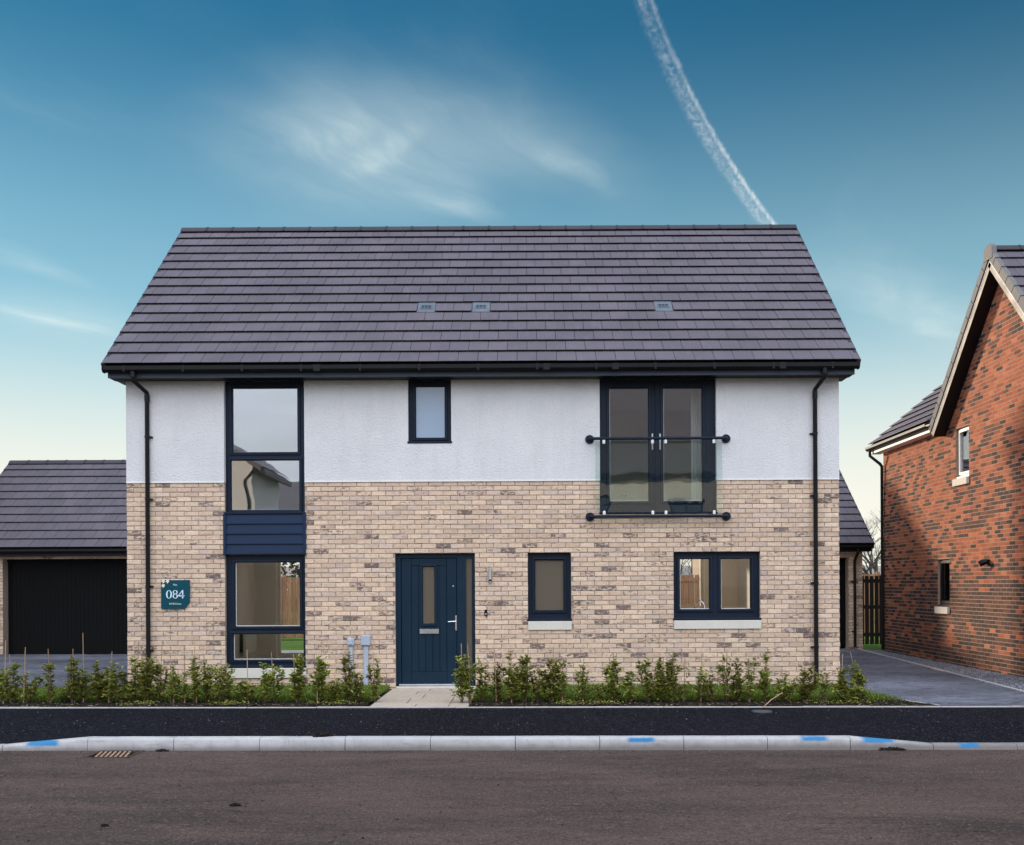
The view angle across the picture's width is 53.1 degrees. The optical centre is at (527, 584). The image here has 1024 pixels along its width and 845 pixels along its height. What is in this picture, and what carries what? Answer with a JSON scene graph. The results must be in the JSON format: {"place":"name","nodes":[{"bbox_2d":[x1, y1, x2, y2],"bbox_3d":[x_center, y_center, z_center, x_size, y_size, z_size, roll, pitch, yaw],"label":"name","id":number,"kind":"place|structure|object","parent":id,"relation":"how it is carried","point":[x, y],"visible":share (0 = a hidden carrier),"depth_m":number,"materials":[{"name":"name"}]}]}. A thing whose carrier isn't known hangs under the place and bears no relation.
{"place":"outdoors","nodes":[
{"label":"outdoors","id":0,"kind":"place"},
{"bbox_2d":[0,654,127,687],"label":"driveway","id":1,"kind":"structure","parent":0,"point":[34,663],"depth_m":20.98,"materials":[{"name":"grey concrete paving"}]},
{"bbox_2d":[0,459,127,653],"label":"garage","id":2,"kind":"structure","parent":1,"relation":"on","point":[63,556],"depth_m":24.16,"materials":[{"name":"brick"}]},
{"bbox_2d":[7,559,127,653],"bbox_3d":[-10.747,0.546,24.170,3.040,2.270,0.090,0,0,0],"label":"garage door","id":3,"kind":"structure","parent":2,"relation":"in","point":[60,606],"depth_m":24.17,"materials":[{"name":"metal"}]},
{"bbox_2d":[0,683,389,702],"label":"grass","id":4,"kind":"structure","parent":0,"point":[309,694],"depth_m":14.39,"materials":[{"name":"plant"}]},
{"bbox_2d":[281,650,303,652],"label":"patio","id":5,"kind":"structure","parent":0,"point":[292,651],"depth_m":25.61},
{"bbox_2d":[369,688,475,707],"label":"garden path","id":6,"kind":"structure","parent":0,"point":[417,697],"depth_m":14.56,"materials":[{"name":"stone"}]},
{"bbox_2d":[449,643,471,702],"bbox_3d":[-0.888,1.229,14.005,0.316,0.830,0.314,0,0,42],"label":"hedge shrub","id":7,"kind":"object","parent":6,"relation":"on","point":[460,677],"visible":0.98,"depth_m":14.00,"materials":[{"name":"green plant"}]},
{"bbox_2d":[2,700,916,706],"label":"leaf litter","id":8,"kind":"object","parent":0,"point":[476,704],"visible":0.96,"depth_m":13.68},
{"bbox_2d":[10,673,988,706],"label":"subsoil","id":9,"kind":"structure","parent":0,"point":[376,699],"depth_m":14.81,"materials":[{"name":"soil"}]},
{"bbox_2d":[0,687,937,706],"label":"planting bed","id":10,"kind":"object","parent":9,"relation":"on","point":[694,702],"visible":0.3,"depth_m":13.82,"materials":[{"name":"soil"}]},
{"bbox_2d":[0,640,13,703],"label":"hedge shrub","id":11,"kind":"object","parent":10,"relation":"on","point":[3,692],"visible":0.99,"depth_m":13.91,"materials":[{"name":"green plant"}]},
{"bbox_2d":[0,654,23,702],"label":"hedge shrub","id":12,"kind":"object","parent":10,"relation":"on","point":[13,694],"visible":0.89,"depth_m":14.06,"materials":[{"name":"green plant"}]},
{"bbox_2d":[16,647,44,702],"bbox_3d":[-6.808,1.259,14.008,0.313,0.790,0.289,3,0,0],"label":"hedge shrub","id":13,"kind":"object","parent":10,"relation":"on","point":[29,692],"visible":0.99,"depth_m":14.01,"materials":[{"name":"green plant"}]},
{"bbox_2d":[41,649,57,702],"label":"hedge shrub","id":14,"kind":"object","parent":10,"relation":"on","point":[50,667],"visible":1,"depth_m":13.96,"materials":[{"name":"green plant"}]},
{"bbox_2d":[56,688,68,701],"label":"hedge shrub","id":15,"kind":"object","parent":10,"relation":"on","point":[64,696],"visible":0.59,"depth_m":14.10,"materials":[{"name":"green plant"}]},
{"bbox_2d":[63,654,86,702],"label":"hedge shrub","id":16,"kind":"object","parent":10,"relation":"on","point":[73,689],"visible":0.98,"depth_m":13.94,"materials":[{"name":"green plant"}]},
{"bbox_2d":[77,645,92,701],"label":"hedge shrub","id":17,"kind":"object","parent":10,"relation":"on","point":[85,687],"visible":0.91,"depth_m":14.05,"materials":[{"name":"green plant"}]},
{"bbox_2d":[87,660,109,701],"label":"hedge shrub","id":18,"kind":"object","parent":10,"relation":"on","point":[97,684],"visible":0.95,"depth_m":14.01,"materials":[{"name":"green plant"}]},
{"bbox_2d":[100,653,119,702],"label":"hedge shrub","id":19,"kind":"object","parent":10,"relation":"on","point":[109,694],"visible":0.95,"depth_m":13.93,"materials":[{"name":"green plant"}]},
{"bbox_2d":[108,665,137,702],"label":"hedge shrub","id":20,"kind":"object","parent":10,"relation":"on","point":[119,693],"visible":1,"depth_m":13.97,"materials":[{"name":"green plant"}]},
{"bbox_2d":[128,641,153,701],"bbox_3d":[-5.357,1.215,14.055,0.441,0.871,0.282,0,0,14],"label":"hedge shrub","id":21,"kind":"object","parent":10,"relation":"on","point":[134,676],"visible":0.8,"depth_m":14.05,"materials":[{"name":"green plant"}]},
{"bbox_2d":[137,655,157,702],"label":"hedge shrub","id":22,"kind":"object","parent":10,"relation":"on","point":[148,692],"visible":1,"depth_m":13.93,"materials":[{"name":"green plant"}]},
{"bbox_2d":[153,641,169,702],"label":"hedge shrub","id":23,"kind":"object","parent":10,"relation":"on","point":[159,687],"visible":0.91,"depth_m":14.06,"materials":[{"name":"green plant"}]},
{"bbox_2d":[163,653,180,702],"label":"hedge shrub","id":24,"kind":"object","parent":10,"relation":"on","point":[172,689],"visible":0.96,"depth_m":13.96,"materials":[{"name":"green plant"}]},
{"bbox_2d":[167,650,192,702],"bbox_3d":[-4.756,1.244,13.987,0.434,0.810,0.292,0,0,0],"label":"hedge shrub","id":25,"kind":"object","parent":10,"relation":"on","point":[178,689],"visible":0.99,"depth_m":13.96,"materials":[{"name":"green plant"}]},
{"bbox_2d":[187,643,202,702],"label":"hedge shrub","id":26,"kind":"object","parent":10,"relation":"on","point":[195,680],"visible":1,"depth_m":13.96,"materials":[{"name":"green plant"}]},
{"bbox_2d":[193,654,216,701],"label":"hedge shrub","id":27,"kind":"object","parent":10,"relation":"on","point":[206,694],"visible":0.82,"depth_m":14.04,"materials":[{"name":"green plant"}]},
{"bbox_2d":[202,665,235,702],"bbox_3d":[-4.173,1.370,13.895,0.416,0.543,0.319,0,0,0],"label":"hedge shrub","id":28,"kind":"object","parent":10,"relation":"on","point":[217,693],"visible":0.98,"depth_m":13.90,"materials":[{"name":"green plant"}]},
{"bbox_2d":[214,659,238,701],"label":"hedge shrub","id":29,"kind":"object","parent":10,"relation":"on","point":[227,696],"visible":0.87,"depth_m":14.02,"materials":[{"name":"green plant"}]},
{"bbox_2d":[231,655,257,701],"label":"hedge shrub","id":30,"kind":"object","parent":10,"relation":"on","point":[245,691],"visible":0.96,"depth_m":14.06,"materials":[{"name":"green plant"}]},
{"bbox_2d":[253,662,277,702],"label":"hedge shrub","id":31,"kind":"object","parent":10,"relation":"on","point":[266,679],"visible":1,"depth_m":13.90,"materials":[{"name":"green plant"}]},
{"bbox_2d":[268,652,285,701],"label":"hedge shrub","id":32,"kind":"object","parent":10,"relation":"on","point":[279,688],"visible":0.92,"depth_m":14.06,"materials":[{"name":"green plant"}]},
{"bbox_2d":[285,654,310,701],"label":"hedge shrub","id":33,"kind":"object","parent":10,"relation":"on","point":[297,677],"visible":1,"depth_m":13.97,"materials":[{"name":"green plant"}]},
{"bbox_2d":[309,654,332,702],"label":"hedge shrub","id":34,"kind":"object","parent":10,"relation":"on","point":[320,677],"visible":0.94,"depth_m":14.00,"materials":[{"name":"green plant"}]},
{"bbox_2d":[319,657,347,701],"bbox_3d":[-2.640,1.321,13.851,0.404,0.650,0.299,0,0,0],"label":"hedge shrub","id":35,"kind":"object","parent":10,"relation":"on","point":[334,692],"visible":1,"depth_m":13.85,"materials":[{"name":"green plant"}]},
{"bbox_2d":[336,651,357,702],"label":"hedge shrub","id":36,"kind":"object","parent":10,"relation":"on","point":[349,683],"visible":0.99,"depth_m":13.94,"materials":[{"name":"green plant"}]},
{"bbox_2d":[352,654,364,701],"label":"hedge shrub","id":37,"kind":"object","parent":10,"relation":"on","point":[358,689],"visible":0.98,"depth_m":14.03,"materials":[{"name":"green plant"}]},
{"bbox_2d":[365,652,384,702],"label":"hedge shrub","id":38,"kind":"object","parent":10,"relation":"on","point":[375,694],"visible":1,"depth_m":14.07,"materials":[{"name":"green plant"}]},
{"bbox_2d":[459,644,478,703],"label":"hedge shrub","id":39,"kind":"object","parent":10,"relation":"on","point":[467,685],"visible":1,"depth_m":13.94,"materials":[{"name":"green plant"}]},
{"bbox_2d":[470,655,492,700],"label":"hedge shrub","id":40,"kind":"object","parent":10,"relation":"on","point":[481,681],"visible":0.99,"depth_m":14.06,"materials":[{"name":"green plant"}]},
{"bbox_2d":[489,649,510,700],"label":"hedge shrub","id":41,"kind":"object","parent":10,"relation":"on","point":[497,686],"visible":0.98,"depth_m":14.12,"materials":[{"name":"green plant"}]},
{"bbox_2d":[502,650,525,702],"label":"hedge shrub","id":42,"kind":"object","parent":10,"relation":"on","point":[515,679],"visible":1,"depth_m":13.90,"materials":[{"name":"green plant"}]},
{"bbox_2d":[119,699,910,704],"bbox_3d":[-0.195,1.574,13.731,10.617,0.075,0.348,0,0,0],"label":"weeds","id":43,"kind":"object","parent":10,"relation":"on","point":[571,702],"visible":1,"depth_m":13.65,"materials":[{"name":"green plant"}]},
{"bbox_2d":[518,646,533,701],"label":"hedge shrub","id":44,"kind":"object","parent":10,"relation":"on","point":[524,689],"visible":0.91,"depth_m":13.99,"materials":[{"name":"green plant"}]},
{"bbox_2d":[529,668,547,701],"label":"hedge shrub","id":45,"kind":"object","parent":10,"relation":"on","point":[538,693],"visible":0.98,"depth_m":13.99,"materials":[{"name":"green plant"}]},
{"bbox_2d":[536,647,562,701],"bbox_3d":[0.303,1.248,13.997,0.318,0.791,0.373,0,0,29],"label":"hedge shrub","id":46,"kind":"object","parent":10,"relation":"on","point":[550,692],"visible":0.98,"depth_m":13.96,"materials":[{"name":"green plant"}]},
{"bbox_2d":[547,651,568,702],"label":"hedge shrub","id":47,"kind":"object","parent":10,"relation":"on","point":[562,681],"visible":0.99,"depth_m":13.93,"materials":[{"name":"green plant"}]},
{"bbox_2d":[567,656,594,700],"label":"hedge shrub","id":48,"kind":"object","parent":10,"relation":"on","point":[581,683],"visible":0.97,"depth_m":14.02,"materials":[{"name":"green plant"}]},
{"bbox_2d":[589,682,606,702],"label":"hedge shrub","id":49,"kind":"object","parent":10,"relation":"on","point":[598,695],"visible":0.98,"depth_m":13.98,"materials":[{"name":"green plant"}]},
{"bbox_2d":[601,652,622,700],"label":"hedge shrub","id":50,"kind":"object","parent":10,"relation":"on","point":[613,689],"visible":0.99,"depth_m":13.99,"materials":[{"name":"green plant"}]},
{"bbox_2d":[619,670,639,702],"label":"hedge shrub","id":51,"kind":"object","parent":10,"relation":"on","point":[627,686],"visible":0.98,"depth_m":13.92,"materials":[{"name":"green plant"}]},
{"bbox_2d":[635,657,659,702],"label":"hedge shrub","id":52,"kind":"object","parent":10,"relation":"on","point":[647,681],"visible":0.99,"depth_m":13.95,"materials":[{"name":"green plant"}]},
{"bbox_2d":[648,655,674,701],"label":"hedge shrub","id":53,"kind":"object","parent":10,"relation":"on","point":[661,690],"visible":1,"depth_m":13.94,"materials":[{"name":"green plant"}]},
{"bbox_2d":[664,651,682,702],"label":"hedge shrub","id":54,"kind":"object","parent":10,"relation":"on","point":[672,681],"visible":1,"depth_m":13.90,"materials":[{"name":"green plant"}]},
{"bbox_2d":[675,652,691,701],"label":"hedge shrub","id":55,"kind":"object","parent":10,"relation":"on","point":[683,692],"visible":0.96,"depth_m":13.98,"materials":[{"name":"green plant"}]},
{"bbox_2d":[691,655,708,701],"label":"hedge shrub","id":56,"kind":"object","parent":10,"relation":"on","point":[698,688],"visible":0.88,"depth_m":14.09,"materials":[{"name":"green plant"}]},
{"bbox_2d":[699,670,717,701],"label":"hedge shrub","id":57,"kind":"object","parent":10,"relation":"on","point":[709,689],"visible":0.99,"depth_m":13.98,"materials":[{"name":"green plant"}]},
{"bbox_2d":[713,653,738,700],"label":"hedge shrub","id":58,"kind":"object","parent":10,"relation":"on","point":[723,676],"visible":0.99,"depth_m":14.06,"materials":[{"name":"green plant"}]},
{"bbox_2d":[728,657,745,700],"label":"hedge shrub","id":59,"kind":"object","parent":10,"relation":"on","point":[737,682],"visible":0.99,"depth_m":13.98,"materials":[{"name":"green plant"}]},
{"bbox_2d":[740,657,758,701],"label":"hedge shrub","id":60,"kind":"object","parent":10,"relation":"on","point":[747,692],"visible":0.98,"depth_m":13.94,"materials":[{"name":"green plant"}]},
{"bbox_2d":[755,652,773,700],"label":"hedge shrub","id":61,"kind":"object","parent":10,"relation":"on","point":[765,681],"visible":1,"depth_m":14.06,"materials":[{"name":"green plant"}]},
{"bbox_2d":[772,673,800,702],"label":"hedge shrub","id":62,"kind":"object","parent":10,"relation":"on","point":[786,694],"visible":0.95,"depth_m":13.89,"materials":[{"name":"green plant"}]},
{"bbox_2d":[796,660,820,701],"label":"hedge shrub","id":63,"kind":"object","parent":10,"relation":"on","point":[804,691],"visible":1,"depth_m":13.98,"materials":[{"name":"green plant"}]},
{"bbox_2d":[815,668,835,702],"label":"hedge shrub","id":64,"kind":"object","parent":10,"relation":"on","point":[824,685],"visible":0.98,"depth_m":13.87,"materials":[{"name":"green plant"}]},
{"bbox_2d":[829,653,849,701],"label":"hedge shrub","id":65,"kind":"object","parent":10,"relation":"on","point":[842,682],"visible":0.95,"depth_m":13.97,"materials":[{"name":"green plant"}]},
{"bbox_2d":[832,681,866,701],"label":"hedge shrub","id":66,"kind":"object","parent":10,"relation":"on","point":[854,694],"visible":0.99,"depth_m":13.88,"materials":[{"name":"green plant"}]},
{"bbox_2d":[848,652,872,700],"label":"hedge shrub","id":67,"kind":"object","parent":10,"relation":"on","point":[858,678],"visible":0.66,"depth_m":14.07,"materials":[{"name":"green plant"}]},
{"bbox_2d":[101,224,860,692],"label":"house","id":68,"kind":"structure","parent":9,"relation":"on","point":[397,442],"depth_m":16.02,"materials":[{"name":"brick"}]},
{"bbox_2d":[161,580,189,608],"bbox_3d":[-5.506,0.161,16.003,0.450,0.450,0.029,0,0,0],"label":"plot sign","id":69,"kind":"object","parent":68,"relation":"attached to","point":[175,594],"visible":1,"depth_m":15.99,"materials":[{"name":"teal plastic"}]},
{"bbox_2d":[240,634,256,658],"bbox_3d":[-5.899,1.271,21.605,0.128,0.730,0.939,0,0,0],"label":"radiator","id":70,"kind":"object","parent":68,"relation":"on","point":[248,644],"visible":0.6,"depth_m":21.38,"materials":[{"name":"metal"}]},
{"bbox_2d":[223,381,305,513],"bbox_3d":[-4.124,-2.138,16.075,1.279,2.086,0.160,0,0,0],"label":"window","id":71,"kind":"structure","parent":68,"relation":"in","point":[298,455],"depth_m":16.09,"materials":[{"name":"blue plastic"}]},
{"bbox_2d":[224,555,305,677],"bbox_3d":[-4.110,0.505,16.072,1.279,1.933,0.165,0,0,0],"label":"window","id":72,"kind":"structure","parent":68,"relation":"in","point":[254,668],"depth_m":16.08,"materials":[{"name":"blue glass"}]},
{"bbox_2d":[277,563,303,657],"bbox_3d":[-4.047,0.511,22.485,2.900,2.230,0.080,0,0,0],"label":"garden door","id":73,"kind":"structure","parent":68,"relation":"in","point":[279,655],"depth_m":22.44,"materials":[{"name":"white paint"}]},
{"bbox_2d":[347,638,354,681],"bbox_3d":[-2.763,1.241,15.973,0.107,0.797,0.085,0,0,0],"label":"service duct","id":74,"kind":"object","parent":68,"relation":"attached to","point":[350,643],"visible":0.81,"depth_m":15.96,"materials":[{"name":"grey plastic"}]},
{"bbox_2d":[361,635,370,684],"bbox_3d":[-2.530,1.217,15.978,0.145,0.843,0.076,0,0,0],"label":"service duct","id":75,"kind":"object","parent":68,"relation":"attached to","point":[365,641],"visible":0.77,"depth_m":15.96,"materials":[{"name":"grey plastic"}]},
{"bbox_2d":[407,381,451,443],"bbox_3d":[-1.539,-2.697,16.075,0.699,0.996,0.160,0,0,0],"label":"window","id":76,"kind":"structure","parent":68,"relation":"in","point":[429,401],"depth_m":16.11,"materials":[{"name":"glass"}]},
{"bbox_2d":[396,553,475,688],"bbox_3d":[-1.450,0.601,16.090,1.250,2.163,0.130,0,0,0],"label":"front door","id":77,"kind":"structure","parent":68,"relation":"in","point":[435,593],"depth_m":16.10,"materials":[{"name":"blue wood"}]},
{"bbox_2d":[527,553,571,629],"bbox_3d":[0.338,0.114,16.072,0.702,1.208,0.165,0,0,0],"label":"window","id":78,"kind":"structure","parent":68,"relation":"in","point":[549,574],"depth_m":16.09,"materials":[{"name":"blue glass"}]},
{"bbox_2d":[599,379,717,513],"bbox_3d":[2.035,-2.158,16.075,1.852,2.112,0.160,0,0,0],"label":"french door","id":79,"kind":"structure","parent":68,"relation":"in","point":[655,502],"depth_m":16.09,"materials":[{"name":"black glass"}]},
{"bbox_2d":[681,559,703,607],"bbox_3d":[3.225,-0.017,22.485,1.250,1.250,0.080,0,0,0],"label":"rear window","id":80,"kind":"structure","parent":68,"relation":"in","point":[701,560],"depth_m":22.44,"materials":[{"name":"white paint"}]},
{"bbox_2d":[691,389,701,499],"bbox_3d":[2.699,-2.089,16.385,0.180,2.100,0.060,0,0,0],"label":"curtain","id":81,"kind":"object","parent":68,"relation":"hanging from","point":[696,476],"visible":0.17,"depth_m":16.39,"materials":[{"name":"white fabric"}]},
{"bbox_2d":[673,552,760,628],"bbox_3d":[2.957,0.099,16.072,1.380,1.205,0.165,0,0,0],"label":"window","id":82,"kind":"structure","parent":68,"relation":"in","point":[715,616],"depth_m":16.09,"materials":[{"name":"blue plastic"}]},
{"bbox_2d":[0,706,1023,708],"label":"edging","id":83,"kind":"object","parent":9,"relation":"on","point":[522,707],"visible":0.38,"depth_m":13.49,"materials":[{"name":"concrete"}]},
{"bbox_2d":[0,750,1023,844],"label":"road","id":84,"kind":"structure","parent":0,"point":[325,798],"depth_m":8.43,"materials":[{"name":"asphalt"}]},
{"bbox_2d":[82,750,144,757],"bbox_3d":[-4.290,1.909,10.613,0.520,0.300,0.485,0,0,0],"label":"drain grate","id":85,"kind":"object","parent":84,"relation":"on","point":[114,754],"visible":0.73,"depth_m":10.68,"materials":[{"name":"metal"}]},
{"bbox_2d":[0,735,1023,750],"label":"kerb","id":86,"kind":"structure","parent":84,"relation":"on","point":[344,743],"depth_m":10.85,"materials":[{"name":"concrete"}]},
{"bbox_2d":[312,731,332,737],"bbox_3d":[-2.201,1.596,10.949,0.247,0.072,0.156,0,0,0],"label":"mud clod","id":87,"kind":"object","parent":86,"relation":"on","point":[321,734],"visible":1,"depth_m":10.91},
{"bbox_2d":[878,747,906,750],"bbox_3d":[3.854,1.738,10.828,0.363,0.043,0.103,0,0,0],"label":"mud clod","id":88,"kind":"object","parent":84,"relation":"on","point":[892,749],"visible":1,"depth_m":10.80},
{"bbox_2d":[0,707,1023,743],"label":"footpath","id":89,"kind":"structure","parent":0,"point":[978,724],"depth_m":12.06,"materials":[{"name":"asphalt"}]},
{"bbox_2d":[0,0,1023,566],"label":"sky","id":90,"kind":"structure","parent":0,"point":[890,133],"materials":[{"name":"blue"}]},
{"bbox_2d":[281,565,880,576],"bbox_3d":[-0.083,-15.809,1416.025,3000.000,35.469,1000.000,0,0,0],"label":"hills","id":91,"kind":"structure","parent":0,"point":[684,571],"depth_m":1130.46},
{"bbox_2d":[281,609,883,650],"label":"back lawn","id":92,"kind":"structure","parent":0,"point":[292,643],"depth_m":29.11,"materials":[{"name":"plant"}]},
{"bbox_2d":[281,562,299,634],"bbox_3d":[-5.241,0.290,34.030,15.628,2.941,1.814,0,0,0],"label":"evergreen hedge","id":93,"kind":"object","parent":92,"relation":"on","point":[295,571],"depth_m":33.84,"materials":[{"name":"green plant"}]},
{"bbox_2d":[281,572,880,637],"bbox_3d":[1.492,0.642,31.575,29.107,1.950,0.121,0,0,0],"label":"garden fence","id":94,"kind":"object","parent":92,"relation":"on","point":[290,599],"visible":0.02,"depth_m":31.51,"materials":[{"name":"wood"}]},
{"bbox_2d":[680,559,690,574],"bbox_3d":[5.343,0.108,35.495,2.300,3.808,3.546,0,0,39],"label":"thorn tree","id":95,"kind":"object","parent":92,"relation":"on","point":[686,560],"visible":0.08,"depth_m":35.51,"materials":[{"name":"grey plant"}]},
{"bbox_2d":[680,575,699,605],"bbox_3d":[2.744,0.661,26.212,4.480,1.780,0.045,0,0,0],"label":"slatted fence","id":96,"kind":"object","parent":92,"relation":"on","point":[691,579],"visible":0.01,"depth_m":26.21,"materials":[{"name":"wood"}]},
{"bbox_2d":[472,681,905,701],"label":"grass","id":97,"kind":"structure","parent":0,"point":[756,696],"depth_m":14.40,"materials":[{"name":"plant"}]},
{"bbox_2d":[840,648,1023,705],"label":"driveway","id":98,"kind":"structure","parent":0,"point":[910,681],"depth_m":16.50,"materials":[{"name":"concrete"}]},
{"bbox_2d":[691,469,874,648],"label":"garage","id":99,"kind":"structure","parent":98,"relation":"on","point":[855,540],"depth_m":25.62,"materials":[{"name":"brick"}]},
{"bbox_2d":[839,558,845,646],"bbox_3d":[6.713,0.470,25.870,2.620,2.240,0.090,0,0,0],"label":"garage door","id":100,"kind":"structure","parent":99,"relation":"in","point":[841,560],"depth_m":25.86,"materials":[{"name":"metal"}]},
{"bbox_2d":[862,576,880,643],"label":"gate","id":101,"kind":"structure","parent":99,"relation":"attached to","point":[871,606],"depth_m":25.89,"materials":[{"name":"wood"}]},
{"bbox_2d":[865,649,1023,689],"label":"gravel","id":102,"kind":"structure","parent":98,"relation":"on","point":[1014,682],"depth_m":18.78,"materials":[{"name":"gravel"}]},
{"bbox_2d":[865,244,1023,676],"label":"brick house","id":103,"kind":"structure","parent":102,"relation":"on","point":[951,448],"depth_m":19.70,"materials":[{"name":"red brick"}]},
{"bbox_2d":[934,559,949,613],"bbox_3d":[8.528,0.049,20.965,0.165,1.112,0.660,0,0,0],"label":"window","id":104,"kind":"structure","parent":103,"relation":"in","point":[940,610],"depth_m":21.17,"materials":[{"name":"white plastic"}]},
{"bbox_2d":[952,426,968,486],"bbox_3d":[8.515,-2.501,20.035,0.165,1.132,0.660,0,0,0],"label":"window","id":105,"kind":"structure","parent":103,"relation":"in","point":[963,478],"depth_m":20.24,"materials":[{"name":"white plastic"}]},
{"bbox_2d":[978,559,989,566],"bbox_3d":[8.413,-0.391,18.899,0.201,0.140,0.121,0,0,24],"label":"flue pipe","id":106,"kind":"object","parent":103,"relation":"attached to","point":[983,562],"visible":1,"depth_m":18.86,"materials":[{"name":"black plastic"}]},
{"label":"ground","id":107,"kind":"structure","parent":0,"visible":0},
{"bbox_2d":[862,510,880,589],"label":"oak tree","id":108,"kind":"object","parent":107,"relation":"on","point":[873,565],"visible":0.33,"depth_m":119.25,"materials":[{"name":"brown plant"}]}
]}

